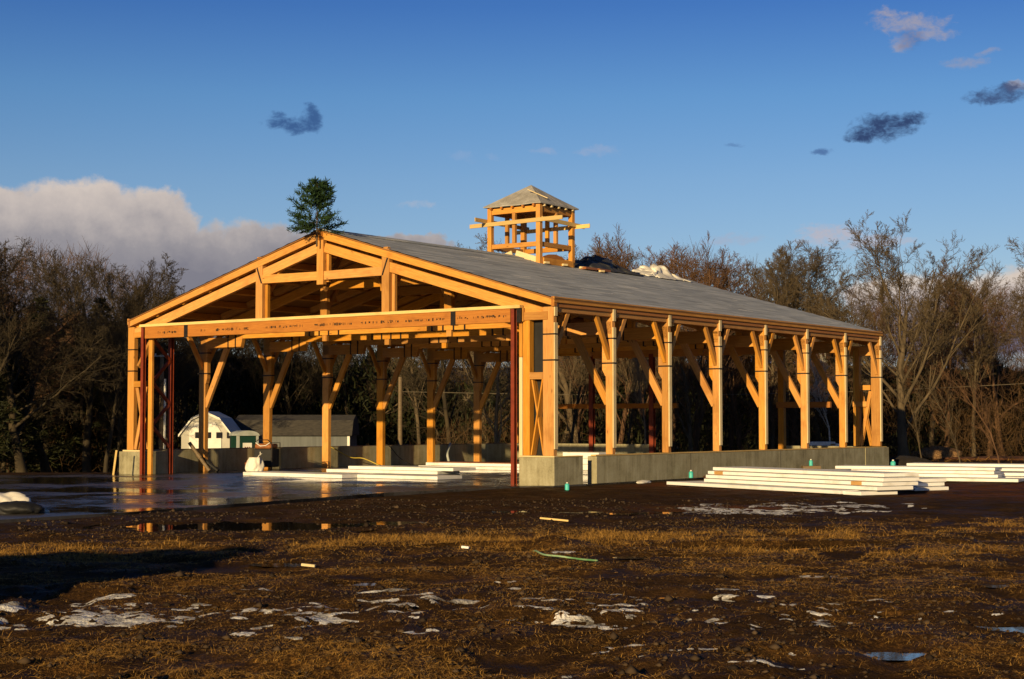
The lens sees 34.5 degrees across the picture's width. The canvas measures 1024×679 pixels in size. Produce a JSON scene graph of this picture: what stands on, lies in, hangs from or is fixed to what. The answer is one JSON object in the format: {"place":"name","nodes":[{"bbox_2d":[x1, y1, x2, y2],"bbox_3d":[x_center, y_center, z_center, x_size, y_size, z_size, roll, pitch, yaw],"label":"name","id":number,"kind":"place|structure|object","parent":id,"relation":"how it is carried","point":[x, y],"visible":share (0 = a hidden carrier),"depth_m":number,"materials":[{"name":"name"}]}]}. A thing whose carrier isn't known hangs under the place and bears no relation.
{"place":"outdoors","nodes":[
{"label":"outdoors","id":0,"kind":"place"},
{"bbox_2d":[0,441,1023,678],"bbox_3d":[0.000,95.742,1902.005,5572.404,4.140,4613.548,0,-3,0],"label":"ground","id":1,"kind":"structure","parent":0,"point":[971,502],"depth_m":16.54,"materials":[{"name":"soil"}]},
{"bbox_2d":[0,347,36,463],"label":"evergreen tree","id":2,"kind":"object","parent":1,"relation":"on","point":[4,413],"visible":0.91,"depth_m":65.77,"materials":[{"name":"green plant"}]},
{"bbox_2d":[0,318,52,471],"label":"evergreen tree","id":3,"kind":"object","parent":1,"relation":"on","point":[31,457],"visible":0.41,"depth_m":69.70,"materials":[{"name":"green plant"}]},
{"bbox_2d":[0,254,52,373],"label":"bare tree","id":4,"kind":"object","parent":1,"relation":"on","point":[13,322],"visible":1,"depth_m":63.35,"materials":[{"name":"brown plant"}]},
{"bbox_2d":[0,258,88,471],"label":"bare tree","id":5,"kind":"object","parent":1,"relation":"on","point":[46,350],"visible":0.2,"depth_m":76.14,"materials":[{"name":"brown plant"}]},
{"bbox_2d":[0,236,90,471],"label":"bare tree","id":6,"kind":"object","parent":1,"relation":"on","point":[44,467],"visible":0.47,"depth_m":70.06,"materials":[{"name":"brown plant"}]},
{"bbox_2d":[14,335,86,455],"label":"bare tree","id":7,"kind":"object","parent":1,"relation":"on","point":[53,412],"visible":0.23,"depth_m":75.03,"materials":[{"name":"brown plant"}]},
{"bbox_2d":[6,295,106,471],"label":"evergreen tree","id":8,"kind":"object","parent":1,"relation":"on","point":[58,448],"visible":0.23,"depth_m":77.34,"materials":[{"name":"green plant"}]},
{"bbox_2d":[18,245,108,470],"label":"bare tree","id":9,"kind":"object","parent":1,"relation":"on","point":[56,271],"visible":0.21,"depth_m":82.28,"materials":[{"name":"brown plant"}]},
{"bbox_2d":[25,312,122,471],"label":"evergreen tree","id":10,"kind":"object","parent":1,"relation":"on","point":[96,445],"visible":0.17,"depth_m":79.58,"materials":[{"name":"green plant"}]},
{"bbox_2d":[0,239,167,471],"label":"bare tree","id":11,"kind":"object","parent":1,"relation":"on","point":[20,464],"visible":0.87,"depth_m":66.35,"materials":[{"name":"brown plant"}]},
{"bbox_2d":[14,248,165,471],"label":"bare tree","id":12,"kind":"object","parent":1,"relation":"on","point":[86,463],"visible":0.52,"depth_m":78.56,"materials":[{"name":"brown plant"}]},
{"bbox_2d":[51,296,154,471],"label":"evergreen tree","id":13,"kind":"object","parent":1,"relation":"on","point":[105,306],"visible":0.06,"depth_m":83.64,"materials":[{"name":"green plant"}]},
{"bbox_2d":[74,256,146,380],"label":"bare tree","id":14,"kind":"object","parent":1,"relation":"on","point":[110,284],"visible":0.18,"depth_m":88.84,"materials":[{"name":"brown plant"}]},
{"bbox_2d":[77,258,164,471],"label":"bare tree","id":15,"kind":"object","parent":1,"relation":"on","point":[134,303],"visible":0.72,"depth_m":70.36,"materials":[{"name":"brown plant"}]},
{"bbox_2d":[84,328,182,471],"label":"bare tree","id":16,"kind":"object","parent":1,"relation":"on","point":[120,434],"visible":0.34,"depth_m":73.95,"materials":[{"name":"brown plant"}]},
{"bbox_2d":[28,253,241,450],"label":"bare tree","id":17,"kind":"object","parent":1,"relation":"on","point":[163,288],"visible":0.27,"depth_m":82.84,"materials":[{"name":"brown plant"}]},
{"bbox_2d":[76,266,199,449],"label":"bare tree","id":18,"kind":"object","parent":1,"relation":"on","point":[182,362],"visible":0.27,"depth_m":78.73,"materials":[{"name":"brown plant"}]},
{"bbox_2d":[154,353,167,448],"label":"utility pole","id":19,"kind":"object","parent":1,"relation":"on","point":[161,356],"visible":0.55,"depth_m":73.89,"materials":[{"name":"brown wood"}]},
{"bbox_2d":[113,294,231,448],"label":"bare tree","id":20,"kind":"object","parent":1,"relation":"on","point":[189,372],"visible":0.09,"depth_m":89.58,"materials":[{"name":"brown plant"}]},
{"bbox_2d":[153,336,221,448],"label":"bare tree","id":21,"kind":"object","parent":1,"relation":"on","point":[179,409],"visible":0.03,"depth_m":95.77,"materials":[{"name":"brown plant"}]},
{"bbox_2d":[123,290,254,432],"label":"bare tree","id":22,"kind":"object","parent":1,"relation":"on","point":[184,408],"visible":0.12,"depth_m":94.94,"materials":[{"name":"brown plant"}]},
{"bbox_2d":[162,280,260,413],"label":"bare tree","id":23,"kind":"object","parent":1,"relation":"on","point":[209,408],"visible":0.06,"depth_m":95.89,"materials":[{"name":"brown plant"}]},
{"bbox_2d":[229,430,259,447],"bbox_3d":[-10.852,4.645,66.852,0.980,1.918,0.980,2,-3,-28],"label":"shed","id":24,"kind":"object","parent":1,"relation":"on","point":[243,439],"visible":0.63,"depth_m":66.49,"materials":[{"name":"white wood"}]},
{"bbox_2d":[178,411,359,448],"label":"gambrel shed","id":25,"kind":"structure","parent":1,"relation":"on","point":[296,430],"depth_m":74.89,"materials":[{"name":"beige"}]},
{"bbox_2d":[189,422,229,448],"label":"gable wall","id":26,"kind":"structure","parent":25,"relation":"in","point":[214,433],"depth_m":71.82,"materials":[{"name":"white paint"}]},
{"bbox_2d":[223,337,321,414],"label":"bare tree","id":27,"kind":"object","parent":1,"relation":"on","point":[250,349],"visible":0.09,"depth_m":98.95,"materials":[{"name":"brown plant"}]},
{"bbox_2d":[226,338,344,414],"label":"bare tree","id":28,"kind":"object","parent":1,"relation":"on","point":[285,392],"visible":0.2,"depth_m":95.09,"materials":[{"name":"brown plant"}]},
{"bbox_2d":[0,461,704,522],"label":"concrete slab","id":29,"kind":"structure","parent":1,"relation":"on","point":[64,496],"depth_m":41.46,"materials":[{"name":"concrete"}]},
{"bbox_2d":[0,492,30,501],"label":"white sheeting","id":30,"kind":"object","parent":29,"relation":"on","point":[11,496],"visible":0.42,"depth_m":30.69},
{"bbox_2d":[0,501,44,513],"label":"dark sack","id":31,"kind":"object","parent":29,"relation":"on","point":[18,507],"visible":0.98,"depth_m":29.98,"materials":[{"name":"black plastic"}]},
{"bbox_2d":[245,452,264,470],"bbox_3d":[-8.687,4.120,55.753,0.707,0.657,0.625,-2,-4,36],"label":"wrapped bundle","id":32,"kind":"object","parent":29,"relation":"on","point":[254,463],"visible":0.93,"depth_m":55.56,"materials":[{"name":"white plastic"}]},
{"bbox_2d":[252,439,279,470],"bbox_3d":[-8.441,3.973,56.817,0.791,1.065,0.602,-1,-3,24],"label":"engine unit","id":33,"kind":"object","parent":29,"relation":"on","point":[270,455],"visible":0.88,"depth_m":56.59,"materials":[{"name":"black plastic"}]},
{"bbox_2d":[243,471,362,477],"bbox_3d":[-6.316,4.130,50.448,4.300,0.110,1.200,-2,-4,39],"label":"foam board","id":34,"kind":"object","parent":29,"relation":"on","point":[305,474],"visible":0.9,"depth_m":49.83,"materials":[{"name":"plastic"}]},
{"bbox_2d":[326,468,459,474],"bbox_3d":[-3.927,4.311,53.993,4.600,0.100,1.200,-2,-3,34],"label":"foam board","id":35,"kind":"object","parent":29,"relation":"on","point":[347,470],"visible":0.82,"depth_m":53.23,"materials":[{"name":"plastic"}]},
{"bbox_2d":[348,465,475,470],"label":"foam board","id":36,"kind":"object","parent":35,"relation":"on","point":[418,468],"visible":1,"depth_m":53.19,"materials":[{"name":"plastic"}]},
{"bbox_2d":[357,474,461,479],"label":"foam board","id":37,"kind":"object","parent":29,"relation":"on","point":[414,476],"visible":1,"depth_m":48.22,"materials":[{"name":"plastic"}]},
{"bbox_2d":[419,465,518,469],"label":"foam board","id":38,"kind":"object","parent":29,"relation":"on","point":[491,468],"visible":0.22,"depth_m":57.60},
{"bbox_2d":[426,462,518,466],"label":"foam board","id":39,"kind":"object","parent":38,"relation":"on","point":[468,464],"visible":0.46,"depth_m":58.27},
{"bbox_2d":[119,185,888,485],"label":"timber frame barn","id":40,"kind":"structure","parent":29,"relation":"on","point":[527,314],"depth_m":53.10,"materials":[{"name":"wood"}]},
{"bbox_2d":[286,176,347,246],"bbox_3d":[-5.794,-3.774,48.387,1.861,2.104,2.132,0,-3,7],"label":"topping tree","id":41,"kind":"object","parent":40,"relation":"on","point":[319,196],"visible":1,"depth_m":48.22,"materials":[{"name":"green plant"}]},
{"bbox_2d":[470,215,562,228],"bbox_3d":[0.112,-4.017,56.376,3.901,0.140,0.042,-3,-4,36],"label":"scaffold plank","id":42,"kind":"object","parent":40,"relation":"attached to","point":[519,221],"visible":1,"depth_m":56.31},
{"bbox_2d":[566,255,643,275],"bbox_3d":[2.951,-2.767,59.875,1.605,0.724,5.029,-2,-4,36],"label":"dark tarp","id":43,"kind":"object","parent":40,"relation":"on","point":[595,261],"visible":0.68,"depth_m":59.86,"materials":[{"name":"plastic"}]},
{"bbox_2d":[632,264,690,281],"bbox_3d":[5.619,-2.615,63.764,1.423,0.688,3.400,-2,-4,36],"label":"white tarp","id":44,"kind":"object","parent":40,"relation":"on","point":[659,271],"visible":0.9,"depth_m":63.30,"materials":[{"name":"plastic"}]},
{"bbox_2d":[292,342,437,433],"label":"bare tree","id":45,"kind":"object","parent":1,"relation":"on","point":[346,401],"visible":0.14,"depth_m":98.49,"materials":[{"name":"brown plant"}]},
{"bbox_2d":[398,377,401,444],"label":"utility pole","id":46,"kind":"object","parent":1,"relation":"on","point":[399,410],"visible":0.56,"depth_m":79.84,"materials":[{"name":"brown wood"}]},
{"bbox_2d":[373,345,441,444],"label":"bare tree","id":47,"kind":"object","parent":1,"relation":"on","point":[411,363],"visible":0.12,"depth_m":94.05,"materials":[{"name":"brown plant"}]},
{"bbox_2d":[370,348,510,443],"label":"bare tree","id":48,"kind":"object","parent":1,"relation":"on","point":[445,408],"visible":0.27,"depth_m":84.29,"materials":[{"name":"brown plant"}]},
{"bbox_2d":[463,355,510,442],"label":"bare tree","id":49,"kind":"object","parent":1,"relation":"on","point":[496,434],"visible":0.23,"depth_m":71.55,"materials":[{"name":"brown plant"}]},
{"bbox_2d":[0,502,1002,677],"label":"snow","id":50,"kind":"structure","parent":1,"relation":"on","point":[119,620],"depth_m":14.42,"materials":[{"name":"snow"}]},
{"bbox_2d":[416,349,602,442],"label":"bare tree","id":51,"kind":"object","parent":1,"relation":"on","point":[468,367],"visible":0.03,"depth_m":99.23,"materials":[{"name":"brown plant"}]},
{"bbox_2d":[0,318,1023,471],"bbox_3d":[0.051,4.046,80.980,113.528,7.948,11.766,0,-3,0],"label":"woodland scrub","id":52,"kind":"object","parent":1,"relation":"on","point":[1016,445],"visible":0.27,"depth_m":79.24,"materials":[{"name":"plant"}]},
{"bbox_2d":[0,236,1023,462],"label":"distant brush","id":53,"kind":"object","parent":1,"relation":"on","point":[76,258],"visible":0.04,"depth_m":103.17,"materials":[{"name":"plant"}]},
{"bbox_2d":[457,231,601,443],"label":"bare tree","id":54,"kind":"object","parent":1,"relation":"on","point":[565,389],"visible":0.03,"depth_m":89.19,"materials":[{"name":"brown plant"}]},
{"bbox_2d":[82,511,1023,660],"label":"puddle water","id":55,"kind":"structure","parent":1,"relation":"on","point":[264,525],"depth_m":26.50,"materials":[{"name":"black liquid"}]},
{"bbox_2d":[558,356,600,443],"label":"bare tree","id":56,"kind":"object","parent":1,"relation":"on","point":[583,380],"visible":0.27,"depth_m":77.77,"materials":[{"name":"brown plant"}]},
{"bbox_2d":[558,356,603,443],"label":"bare tree","id":57,"kind":"object","parent":1,"relation":"on","point":[578,426],"visible":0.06,"depth_m":82.19,"materials":[{"name":"plant"}]},
{"bbox_2d":[580,237,642,443],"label":"bare tree","id":58,"kind":"object","parent":1,"relation":"on","point":[632,258],"visible":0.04,"depth_m":100.97,"materials":[{"name":"brown plant"}]},
{"bbox_2d":[595,323,648,443],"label":"bare tree","id":59,"kind":"object","parent":1,"relation":"on","point":[630,394],"visible":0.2,"depth_m":79.84,"materials":[{"name":"brown plant"}]},
{"bbox_2d":[619,325,648,443],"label":"bare tree","id":60,"kind":"object","parent":1,"relation":"on","point":[638,374],"visible":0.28,"depth_m":73.93,"materials":[{"name":"brown plant"}]},
{"bbox_2d":[576,241,692,443],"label":"bare tree","id":61,"kind":"object","parent":1,"relation":"on","point":[676,248],"visible":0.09,"depth_m":92.53,"materials":[{"name":"brown plant"}]},
{"bbox_2d":[579,222,700,442],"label":"bare tree","id":62,"kind":"object","parent":1,"relation":"on","point":[614,261],"visible":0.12,"depth_m":83.86,"materials":[{"name":"brown plant"}]},
{"bbox_2d":[613,245,695,451],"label":"bare tree","id":63,"kind":"object","parent":1,"relation":"on","point":[661,258],"visible":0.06,"depth_m":88.58,"materials":[{"name":"brown plant"}]},
{"bbox_2d":[639,323,739,451],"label":"bare tree","id":64,"kind":"object","parent":1,"relation":"on","point":[688,412],"visible":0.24,"depth_m":76.82,"materials":[{"name":"brown plant"}]},
{"bbox_2d":[655,230,789,451],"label":"bare tree","id":65,"kind":"object","parent":1,"relation":"on","point":[703,365],"visible":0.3,"depth_m":80.00,"materials":[{"name":"red plant"}]},
{"bbox_2d":[698,245,767,450],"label":"bare tree","id":66,"kind":"object","parent":1,"relation":"on","point":[746,361],"visible":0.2,"depth_m":83.87,"materials":[{"name":"red plant"}]},
{"bbox_2d":[665,249,804,450],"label":"bare tree","id":67,"kind":"object","parent":1,"relation":"on","point":[689,269],"visible":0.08,"depth_m":101.16,"materials":[{"name":"red plant"}]},
{"bbox_2d":[667,481,858,493],"bbox_3d":[6.354,3.700,41.423,1.150,0.084,6.750,2,-3,-31],"label":"foam board","id":68,"kind":"object","parent":1,"relation":"on","point":[767,487],"visible":0.76,"depth_m":40.78,"materials":[{"name":"plastic"}]},
{"bbox_2d":[704,478,912,490],"bbox_3d":[7.206,3.580,40.957,1.150,0.084,6.450,2,-3,-31],"label":"foam board","id":69,"kind":"object","parent":68,"relation":"on","point":[821,485],"visible":0.88,"depth_m":39.97,"materials":[{"name":"plastic"}]},
{"bbox_2d":[706,475,917,485],"bbox_3d":[7.317,3.493,41.132,1.158,0.092,6.550,2,-3,-31],"label":"foam board","id":70,"kind":"object","parent":69,"relation":"on","point":[847,482],"visible":0.84,"depth_m":40.04,"materials":[{"name":"white plastic"}]},
{"bbox_2d":[708,471,918,481],"bbox_3d":[7.385,3.405,41.293,1.158,0.092,6.600,2,-3,-31],"label":"foam board","id":71,"kind":"object","parent":70,"relation":"on","point":[835,477],"visible":0.84,"depth_m":40.14,"materials":[{"name":"white plastic"}]},
{"bbox_2d":[713,466,918,476],"bbox_3d":[7.509,3.323,41.589,1.150,0.084,6.350,2,-3,-32],"label":"foam board","id":72,"kind":"object","parent":71,"relation":"on","point":[828,472],"visible":1,"depth_m":40.91,"materials":[{"name":"plastic"}]},
{"bbox_2d":[705,331,820,449],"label":"bare tree","id":73,"kind":"object","parent":1,"relation":"on","point":[731,391],"visible":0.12,"depth_m":84.15,"materials":[{"name":"brown plant"}]},
{"bbox_2d":[724,243,802,449],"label":"bare tree","id":74,"kind":"object","parent":1,"relation":"on","point":[758,271],"visible":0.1,"depth_m":95.78,"materials":[{"name":"brown plant"}]},
{"bbox_2d":[724,251,818,448],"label":"bare tree","id":75,"kind":"object","parent":1,"relation":"on","point":[782,295],"visible":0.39,"depth_m":83.22,"materials":[{"name":"brown plant"}]},
{"bbox_2d":[726,238,855,441],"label":"bare tree","id":76,"kind":"object","parent":1,"relation":"on","point":[798,305],"visible":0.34,"depth_m":85.82,"materials":[{"name":"brown plant"}]},
{"bbox_2d":[729,306,852,445],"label":"bare tree","id":77,"kind":"object","parent":1,"relation":"on","point":[798,384],"visible":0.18,"depth_m":81.48,"materials":[{"name":"brown plant"}]},
{"bbox_2d":[769,239,832,445],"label":"bare tree","id":78,"kind":"object","parent":1,"relation":"on","point":[792,266],"visible":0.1,"depth_m":94.03,"materials":[{"name":"brown plant"}]},
{"bbox_2d":[741,263,892,445],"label":"bare tree","id":79,"kind":"object","parent":1,"relation":"on","point":[771,294],"visible":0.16,"depth_m":86.45,"materials":[{"name":"brown plant"}]},
{"bbox_2d":[742,252,898,449],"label":"bare tree","id":80,"kind":"object","parent":1,"relation":"on","point":[840,286],"visible":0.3,"depth_m":86.45,"materials":[{"name":"brown plant"}]},
{"bbox_2d":[809,353,838,441],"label":"bare tree","id":81,"kind":"object","parent":1,"relation":"on","point":[815,393],"visible":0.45,"depth_m":71.85,"materials":[{"name":"plant"}]},
{"bbox_2d":[797,276,892,445],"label":"bare tree","id":82,"kind":"object","parent":1,"relation":"on","point":[833,358],"visible":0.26,"depth_m":84.58,"materials":[{"name":"brown plant"}]},
{"bbox_2d":[843,490,896,494],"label":"foam board","id":83,"kind":"object","parent":1,"relation":"on","point":[874,492],"visible":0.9,"depth_m":38.11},
{"bbox_2d":[842,279,919,383],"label":"bare tree","id":84,"kind":"object","parent":1,"relation":"on","point":[889,346],"visible":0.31,"depth_m":91.18,"materials":[{"name":"red plant"}]},
{"bbox_2d":[869,358,926,457],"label":"bare tree","id":85,"kind":"object","parent":1,"relation":"on","point":[908,393],"visible":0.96,"depth_m":65.26,"materials":[{"name":"brown plant"}]},
{"bbox_2d":[793,210,1006,455],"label":"bare tree","id":86,"kind":"object","parent":1,"relation":"on","point":[928,303],"visible":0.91,"depth_m":77.19,"materials":[{"name":"brown plant"}]},
{"bbox_2d":[889,456,932,465],"bbox_3d":[15.181,4.729,63.840,2.266,0.471,1.822,0,-3,0],"label":"dark soil heap","id":87,"kind":"object","parent":1,"relation":"on","point":[901,460],"visible":0.38,"depth_m":63.28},
{"bbox_2d":[898,369,961,462],"bbox_3d":[16.297,3.056,63.580,2.332,4.078,1.469,1,-3,-21],"label":"bare tree","id":88,"kind":"object","parent":1,"relation":"on","point":[950,426],"visible":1,"depth_m":63.64,"materials":[{"name":"brown plant"}]},
{"bbox_2d":[910,446,961,459],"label":"brush pile","id":89,"kind":"object","parent":1,"relation":"on","point":[937,454],"visible":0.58,"depth_m":77.26,"materials":[{"name":"wood"}]},
{"bbox_2d":[892,274,979,446],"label":"bare tree","id":90,"kind":"object","parent":1,"relation":"on","point":[931,432],"visible":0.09,"depth_m":94.56,"materials":[{"name":"brown plant"}]},
{"bbox_2d":[884,286,989,446],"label":"bare tree","id":91,"kind":"object","parent":1,"relation":"on","point":[949,366],"visible":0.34,"depth_m":83.36,"materials":[{"name":"brown plant"}]},
{"bbox_2d":[928,362,999,462],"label":"bare tree","id":92,"kind":"object","parent":1,"relation":"on","point":[977,406],"visible":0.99,"depth_m":66.15,"materials":[{"name":"brown plant"}]},
{"bbox_2d":[906,476,1023,481],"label":"foam board","id":93,"kind":"object","parent":1,"relation":"on","point":[974,479],"visible":0.32,"depth_m":46.30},
{"bbox_2d":[908,473,1004,477],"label":"foam board","id":94,"kind":"object","parent":93,"relation":"on","point":[961,475],"visible":0.56,"depth_m":47.02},
{"bbox_2d":[851,469,1000,473],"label":"foam board","id":95,"kind":"object","parent":94,"relation":"on","point":[952,471],"visible":0.72,"depth_m":47.38,"materials":[{"name":"plastic"}]},
{"bbox_2d":[835,465,1001,470],"bbox_3d":[11.869,3.752,48.280,4.600,0.084,1.150,-1,-3,26],"label":"foam board","id":96,"kind":"object","parent":95,"relation":"on","point":[977,468],"visible":1,"depth_m":47.95,"materials":[{"name":"plastic"}]},
{"bbox_2d":[916,281,1023,455],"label":"bare tree","id":97,"kind":"object","parent":1,"relation":"on","point":[993,389],"visible":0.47,"depth_m":85.99,"materials":[{"name":"brown plant"}]},
{"bbox_2d":[930,258,1019,455],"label":"bare tree","id":98,"kind":"object","parent":1,"relation":"on","point":[979,376],"visible":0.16,"depth_m":91.10,"materials":[{"name":"brown plant"}]},
{"bbox_2d":[933,456,1023,459],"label":"earth bank","id":99,"kind":"structure","parent":1,"relation":"on","point":[983,458],"depth_m":75.25,"materials":[{"name":"red soil"}]},
{"bbox_2d":[943,271,1017,456],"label":"bare tree","id":100,"kind":"object","parent":1,"relation":"on","point":[984,353],"visible":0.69,"depth_m":79.47,"materials":[{"name":"brown plant"}]},
{"bbox_2d":[982,237,1023,460],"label":"bare tree","id":101,"kind":"object","parent":1,"relation":"on","point":[1015,298],"visible":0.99,"depth_m":70.91,"materials":[{"name":"brown plant"}]},
{"bbox_2d":[999,476,1023,477],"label":"foam board","id":102,"kind":"object","parent":1,"relation":"on","point":[1012,477],"depth_m":47.74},
{"bbox_2d":[998,472,1023,475],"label":"foam board","id":103,"kind":"object","parent":102,"relation":"on","point":[1014,473],"depth_m":48.22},
{"bbox_2d":[1001,467,1023,470],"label":"foam board","id":104,"kind":"object","parent":103,"relation":"on","point":[1012,468],"depth_m":49.53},
{"bbox_2d":[907,462,1023,466],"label":"foam board","id":105,"kind":"object","parent":104,"relation":"on","point":[970,464],"visible":0.93,"depth_m":51.33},
{"bbox_2d":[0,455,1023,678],"bbox_3d":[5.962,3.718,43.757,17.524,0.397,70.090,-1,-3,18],"label":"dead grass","id":106,"kind":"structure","parent":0,"point":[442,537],"depth_m":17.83,"materials":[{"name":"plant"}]},
{"bbox_2d":[0,0,1023,370],"label":"sky","id":107,"kind":"structure","parent":0,"point":[140,130],"materials":[{"name":"blue"}]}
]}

